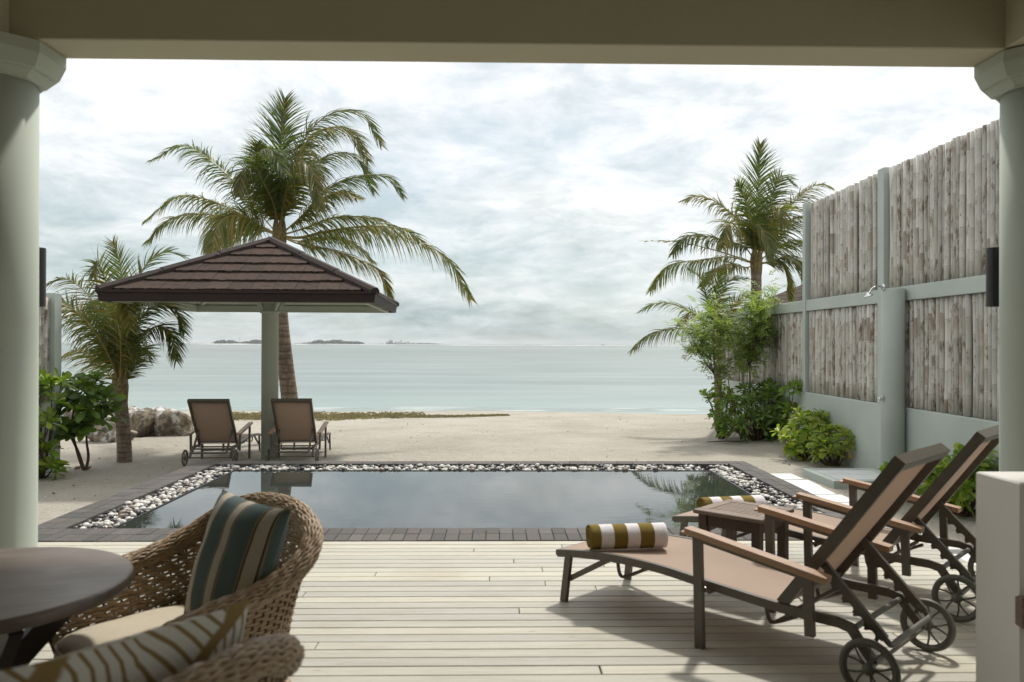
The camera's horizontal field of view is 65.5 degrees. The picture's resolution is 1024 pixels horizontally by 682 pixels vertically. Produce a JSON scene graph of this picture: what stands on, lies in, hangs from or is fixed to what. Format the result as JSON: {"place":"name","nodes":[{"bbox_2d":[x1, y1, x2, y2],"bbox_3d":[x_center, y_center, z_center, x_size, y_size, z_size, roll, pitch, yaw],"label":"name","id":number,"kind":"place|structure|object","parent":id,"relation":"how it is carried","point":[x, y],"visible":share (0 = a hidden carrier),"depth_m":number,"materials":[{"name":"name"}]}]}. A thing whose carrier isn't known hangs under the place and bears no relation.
{"place":"outdoors","nodes":[
{"label":"outdoors","id":0,"kind":"place"},
{"bbox_2d":[200,339,260,343],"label":"island","id":1,"kind":"structure","parent":0,"point":[255,341],"depth_m":2969.75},
{"bbox_2d":[294,340,364,343],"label":"island","id":2,"kind":"structure","parent":0,"point":[332,342],"depth_m":2977.78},
{"bbox_2d":[61,343,713,413],"bbox_3d":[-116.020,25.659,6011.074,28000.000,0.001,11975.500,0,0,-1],"label":"sea water","id":3,"kind":"structure","parent":0,"point":[529,378],"depth_m":59.26,"materials":[{"name":"liquid"}]},
{"bbox_2d":[197,344,633,345],"bbox_3d":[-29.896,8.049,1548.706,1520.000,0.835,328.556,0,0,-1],"label":"reef surf","id":4,"kind":"structure","parent":3,"relation":"on","point":[516,345],"depth_m":1499.04,"materials":[{"name":"liquid"}]},
{"bbox_2d":[180,407,713,410],"bbox_3d":[-0.135,2.603,30.444,24.920,0.018,1.802,0,0,-1],"label":"shore foam","id":5,"kind":"object","parent":3,"relation":"on","point":[581,409],"visible":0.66,"depth_m":30.50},
{"bbox_2d":[379,340,437,343],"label":"island","id":6,"kind":"structure","parent":0,"point":[391,342],"depth_m":4184.44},
{"bbox_2d":[38,411,975,546],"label":"sand beach","id":7,"kind":"structure","parent":0,"point":[536,436],"depth_m":14.47,"materials":[{"name":"beige sand"}]},
{"bbox_2d":[38,293,61,475],"bbox_3d":[-6.658,0.905,8.745,0.270,3.219,5.750,0,0,-1],"label":"bamboo fence","id":8,"kind":"object","parent":7,"relation":"on","point":[50,328],"visible":0.15,"depth_m":11.44,"materials":[{"name":"grey wood"}]},
{"bbox_2d":[38,367,78,480],"bbox_3d":[-6.507,1.180,11.005,0.912,1.634,0.760,0,0,-1],"label":"beach shrub","id":9,"kind":"object","parent":7,"relation":"on","point":[47,381],"visible":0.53,"depth_m":10.96,"materials":[{"name":"green plant"}]},
{"bbox_2d":[60,409,77,436],"bbox_3d":[-8.687,1.635,15.680,0.698,0.769,0.624,0,0,1],"label":"boulder","id":10,"kind":"object","parent":7,"relation":"on","point":[69,414],"visible":0.03,"depth_m":15.48,"materials":[{"name":"beige stone"}]},
{"bbox_2d":[54,369,126,469],"bbox_3d":[-6.410,1.187,11.713,1.414,1.558,0.923,0,0,11],"label":"beach shrub","id":11,"kind":"object","parent":7,"relation":"on","point":[86,417],"visible":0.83,"depth_m":11.57,"materials":[{"name":"green plant"}]},
{"bbox_2d":[85,415,115,442],"bbox_3d":[-7.570,1.673,14.776,0.748,0.634,0.463,0,0,13],"label":"boulder","id":12,"kind":"object","parent":7,"relation":"on","point":[108,436],"visible":0.34,"depth_m":14.54,"materials":[{"name":"beige stone"}]},
{"bbox_2d":[46,235,195,462],"bbox_3d":[-6.338,0.150,12.553,2.852,3.827,2.249,0,0,-1],"label":"palm tree","id":13,"kind":"object","parent":7,"relation":"on","point":[118,350],"visible":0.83,"depth_m":12.48,"materials":[{"name":"green plant"}]},
{"bbox_2d":[128,406,137,413],"bbox_3d":[-8.402,1.764,17.410,0.784,0.672,0.769,0,0,-16],"label":"boulder","id":14,"kind":"object","parent":7,"relation":"on","point":[132,408],"visible":0.08,"depth_m":17.40,"materials":[{"name":"grey stone"}]},
{"bbox_2d":[131,430,137,439],"bbox_3d":[-7.302,1.779,15.045,0.397,0.304,0.338,0,0,28],"label":"boulder","id":15,"kind":"object","parent":7,"relation":"on","point":[133,433],"visible":0.22,"depth_m":15.00,"materials":[{"name":"beige stone"}]},
{"bbox_2d":[129,407,157,436],"bbox_3d":[-7.364,1.644,15.900,0.575,0.630,0.582,0,0,-11],"label":"boulder","id":16,"kind":"object","parent":7,"relation":"on","point":[142,421],"visible":0.77,"depth_m":15.75,"materials":[{"name":"grey stone"}]},
{"bbox_2d":[151,406,165,413],"bbox_3d":[-7.709,1.750,17.266,0.876,0.661,0.604,0,0,-26],"label":"boulder","id":17,"kind":"object","parent":7,"relation":"on","point":[158,409],"visible":0.08,"depth_m":17.16,"materials":[{"name":"grey stone"}]},
{"bbox_2d":[153,408,192,435],"bbox_3d":[-6.825,1.709,16.055,0.809,0.707,0.478,0,0,-3],"label":"boulder","id":18,"kind":"object","parent":7,"relation":"on","point":[171,422],"visible":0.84,"depth_m":15.87,"materials":[{"name":"beige stone"}]},
{"bbox_2d":[181,399,260,465],"bbox_3d":[-4.667,1.399,13.021,0.826,1.037,1.955,0,0,-4],"label":"sun lounger","id":19,"kind":"object","parent":7,"relation":"on","point":[213,421],"visible":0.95,"depth_m":12.33,"materials":[{"name":"brown fabric"}]},
{"bbox_2d":[95,236,398,459],"bbox_3d":[-3.958,0.215,13.025,3.919,3.848,3.919,0,0,-4],"label":"beach parasol shelter","id":20,"kind":"object","parent":7,"relation":"on","point":[270,279],"visible":0.99,"depth_m":11.74,"materials":[{"name":"brown paint"}]},
{"bbox_2d":[265,398,330,460],"bbox_3d":[-3.458,1.403,13.164,0.826,1.037,1.955,0,0,-4],"label":"sun lounger","id":21,"kind":"object","parent":7,"relation":"on","point":[294,420],"visible":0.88,"depth_m":12.46,"materials":[{"name":"brown fabric"}]},
{"bbox_2d":[142,88,475,397],"bbox_3d":[-4.129,-1.501,15.670,6.984,7.330,2.582,0,0,-5],"label":"palm tree","id":22,"kind":"object","parent":7,"relation":"on","point":[276,199],"visible":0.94,"depth_m":15.68,"materials":[{"name":"green plant"}]},
{"bbox_2d":[232,411,509,420],"bbox_3d":[-4.918,2.409,25.850,9.766,0.262,5.659,0,0,-1],"label":"seaweed wrack","id":23,"kind":"object","parent":7,"relation":"on","point":[336,416],"visible":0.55,"depth_m":25.94,"materials":[{"name":"brown plant"}]},
{"bbox_2d":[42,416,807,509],"bbox_3d":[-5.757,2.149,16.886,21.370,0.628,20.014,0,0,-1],"label":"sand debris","id":24,"kind":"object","parent":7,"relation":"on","point":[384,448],"visible":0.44,"depth_m":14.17,"materials":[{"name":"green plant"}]},
{"bbox_2d":[38,461,845,541],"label":"pool","id":25,"kind":"structure","parent":7,"relation":"in","point":[59,529],"depth_m":6.68,"materials":[{"name":"stone"}]},
{"bbox_2d":[118,471,748,530],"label":"pool water","id":26,"kind":"structure","parent":25,"relation":"in","point":[452,499],"depth_m":7.94,"materials":[{"name":"grey liquid"}]},
{"bbox_2d":[72,463,821,528],"bbox_3d":[-0.435,1.559,8.224,6.456,0.090,3.498,0,0,-1],"label":"pebble bed","id":27,"kind":"object","parent":25,"relation":"in","point":[125,512],"visible":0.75,"depth_m":9.15,"materials":[{"name":"white stone"}]},
{"bbox_2d":[28,541,975,681],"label":"deck","id":28,"kind":"structure","parent":7,"relation":"on","point":[437,611],"depth_m":4.27,"materials":[{"name":"beige wood"}]},
{"bbox_2d":[0,31,65,630],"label":"porch column","id":29,"kind":"structure","parent":28,"relation":"on","point":[31,70],"depth_m":3.92,"materials":[{"name":"white paint"}]},
{"bbox_2d":[0,0,9,32],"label":"side beam","id":30,"kind":"structure","parent":29,"relation":"on","point":[4,13],"depth_m":3.84,"materials":[{"name":"beige paint"}]},
{"bbox_2d":[39,247,45,306],"bbox_3d":[-2.535,-0.339,4.209,0.100,0.310,0.135,0,0,19],"label":"wall lamp","id":31,"kind":"object","parent":29,"relation":"attached to","point":[42,277],"visible":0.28,"depth_m":4.21,"materials":[{"name":"black metal"}]},
{"bbox_2d":[9,0,1011,66],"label":"veranda beam","id":32,"kind":"structure","parent":29,"relation":"on","point":[929,33],"depth_m":3.94,"materials":[{"name":"beige paint"}]},
{"bbox_2d":[0,547,133,670],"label":"round table","id":33,"kind":"object","parent":28,"relation":"on","point":[46,593],"visible":1,"depth_m":2.52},
{"bbox_2d":[49,492,323,681],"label":"wicker armchair","id":34,"kind":"object","parent":28,"relation":"on","point":[273,596],"visible":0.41,"depth_m":2.87,"materials":[{"name":"brown wicker"}]},
{"bbox_2d":[184,489,290,636],"bbox_3d":[-0.976,0.791,2.815,0.430,0.470,0.154,4,-15,39],"label":"striped cushion","id":35,"kind":"object","parent":34,"relation":"on","point":[242,545],"visible":0.74,"depth_m":2.74,"materials":[{"name":"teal fabric"}]},
{"bbox_2d":[162,633,304,681],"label":"wicker armchair","id":36,"kind":"object","parent":28,"relation":"on","point":[277,657],"visible":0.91,"depth_m":1.55,"materials":[{"name":"brown wicker"}]},
{"bbox_2d":[0,598,250,681],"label":"leaf print cushion","id":37,"kind":"object","parent":36,"relation":"on","point":[160,653],"visible":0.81,"depth_m":1.50,"materials":[{"name":"beige fabric"}]},
{"bbox_2d":[693,499,793,559],"bbox_3d":[1.441,1.283,4.954,0.450,0.479,0.450,0,0,43],"label":"side table","id":38,"kind":"object","parent":28,"relation":"on","point":[731,517],"visible":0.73,"depth_m":4.90,"materials":[{"name":"brown wood"}]},
{"bbox_2d":[556,443,955,681],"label":"sun lounger","id":39,"kind":"object","parent":28,"relation":"on","point":[703,561],"visible":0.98,"depth_m":3.87,"materials":[{"name":"brown metal"}]},
{"bbox_2d":[586,522,667,549],"bbox_3d":[0.663,1.125,4.605,0.454,0.135,0.150,0,0,-8],"label":"rolled towel","id":40,"kind":"object","parent":39,"relation":"on","point":[625,536],"visible":1,"depth_m":4.55,"materials":[{"name":"white fabric"}]},
{"bbox_2d":[672,425,998,621],"bbox_3d":[2.052,1.010,5.177,1.955,1.037,0.826,0,0,43],"label":"sun lounger","id":41,"kind":"object","parent":28,"relation":"on","point":[953,476],"visible":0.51,"depth_m":4.71,"materials":[{"name":"brown metal"}]},
{"bbox_2d":[696,495,766,507],"bbox_3d":[1.502,1.131,5.452,0.454,0.136,0.150,0,0,-12],"label":"rolled towel","id":42,"kind":"object","parent":41,"relation":"on","point":[705,501],"visible":0.28,"depth_m":5.42,"materials":[{"name":"white fabric"}]},
{"bbox_2d":[974,46,1023,471],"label":"porch column","id":43,"kind":"structure","parent":28,"relation":"on","point":[999,77],"depth_m":4.06,"materials":[{"name":"white paint"}]},
{"bbox_2d":[986,247,998,306],"bbox_3d":[2.639,-0.346,4.309,0.100,0.318,0.135,0,0,-27],"label":"wall lamp","id":44,"kind":"object","parent":43,"relation":"attached to","point":[992,276],"visible":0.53,"depth_m":4.29,"materials":[{"name":"black metal"}]},
{"bbox_2d":[1005,0,1023,47],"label":"side beam","id":45,"kind":"structure","parent":43,"relation":"on","point":[1014,23],"depth_m":3.91,"materials":[{"name":"beige paint"}]},
{"bbox_2d":[976,472,1023,681],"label":"plinth","id":46,"kind":"structure","parent":28,"relation":"on","point":[999,576],"depth_m":3.02,"materials":[{"name":"white paint"}]},
{"bbox_2d":[627,267,761,429],"bbox_3d":[4.287,0.312,18.162,3.263,4.049,1.561,0,0,-1],"label":"palm tree","id":47,"kind":"object","parent":7,"relation":"on","point":[719,280],"visible":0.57,"depth_m":18.24,"materials":[{"name":"green plant"}]},
{"bbox_2d":[699,377,740,438],"bbox_3d":[4.279,1.411,16.300,0.743,1.332,1.134,0,0,-14],"label":"beach shrub","id":48,"kind":"object","parent":7,"relation":"on","point":[709,397],"visible":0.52,"depth_m":16.33,"materials":[{"name":"green plant"}]},
{"bbox_2d":[661,269,786,438],"bbox_3d":[4.313,0.308,15.794,2.975,3.509,1.857,0,0,-1],"label":"feathery tree","id":49,"kind":"object","parent":7,"relation":"on","point":[760,323],"visible":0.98,"depth_m":15.79,"materials":[{"name":"green plant"}]},
{"bbox_2d":[707,439,748,441],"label":"twig","id":50,"kind":"object","parent":7,"relation":"on","point":[726,441],"visible":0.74,"depth_m":15.56,"materials":[{"name":"brown wood"}]},
{"bbox_2d":[639,135,836,303],"bbox_3d":[5.622,-1.397,18.992,5.302,7.278,2.335,0,0,-1],"label":"palm tree","id":51,"kind":"object","parent":7,"relation":"on","point":[760,233],"visible":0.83,"depth_m":19.00,"materials":[{"name":"green plant"}]},
{"bbox_2d":[707,378,789,442],"bbox_3d":[4.859,1.354,15.404,1.845,1.271,1.635,0,0,-34],"label":"beach shrub","id":52,"kind":"object","parent":7,"relation":"on","point":[764,415],"visible":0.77,"depth_m":15.22,"materials":[{"name":"green plant"}]},
{"bbox_2d":[742,285,801,308],"bbox_3d":[8.783,0.361,21.672,3.940,4.500,3.940,0,0,-3],"label":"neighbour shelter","id":53,"kind":"object","parent":7,"relation":"on","point":[782,296],"visible":0.06,"depth_m":21.20,"materials":[{"name":"brown"}]},
{"bbox_2d":[777,377,803,428],"bbox_3d":[5.159,1.305,14.539,0.584,1.309,0.627,0,0,34],"label":"beach shrub","id":54,"kind":"object","parent":7,"relation":"on","point":[787,404],"visible":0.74,"depth_m":14.44,"materials":[{"name":"green plant"}]},
{"bbox_2d":[770,404,831,459],"bbox_3d":[4.798,1.529,13.161,0.991,0.950,1.091,0,0,29],"label":"beach shrub","id":55,"kind":"object","parent":7,"relation":"on","point":[797,440],"visible":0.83,"depth_m":12.99,"materials":[{"name":"green plant"}]},
{"bbox_2d":[805,423,856,465],"bbox_3d":[5.034,1.654,12.467,0.874,0.734,0.750,0,0,-1],"label":"beach shrub","id":56,"kind":"object","parent":7,"relation":"on","point":[830,449],"visible":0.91,"depth_m":12.38,"materials":[{"name":"green plant"}]},
{"bbox_2d":[803,468,880,488],"bbox_3d":[4.737,1.962,11.016,1.030,0.240,1.060,0,0,-1],"label":"shower tray","id":57,"kind":"object","parent":7,"relation":"on","point":[832,477],"visible":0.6,"depth_m":11.04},
{"bbox_2d":[864,284,904,464],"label":"shower pillar","id":58,"kind":"structure","parent":57,"relation":"on","point":[891,398],"depth_m":10.64,"materials":[{"name":"grey paint"}]},
{"bbox_2d":[722,118,999,508],"bbox_3d":[5.400,0.147,12.851,0.305,5.239,13.490,0,0,-1],"label":"fence","id":59,"kind":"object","parent":7,"relation":"on","point":[922,230],"depth_m":10.75,"materials":[{"name":"wood"}]},
{"bbox_2d":[772,473,975,564],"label":"stepping stone path","id":60,"kind":"structure","parent":7,"relation":"on","point":[812,487],"depth_m":10.01,"materials":[{"name":"white stone"}]},
{"bbox_2d":[879,442,998,518],"bbox_3d":[4.944,1.543,9.070,1.305,0.906,1.316,0,0,-1],"label":"beach shrub","id":61,"kind":"object","parent":7,"relation":"on","point":[964,494],"visible":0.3,"depth_m":8.73,"materials":[{"name":"green plant"}]},
{"bbox_2d":[39,58,999,344],"label":"sky","id":62,"kind":"structure","parent":0,"point":[543,183],"materials":[{"name":"white"}]}
]}

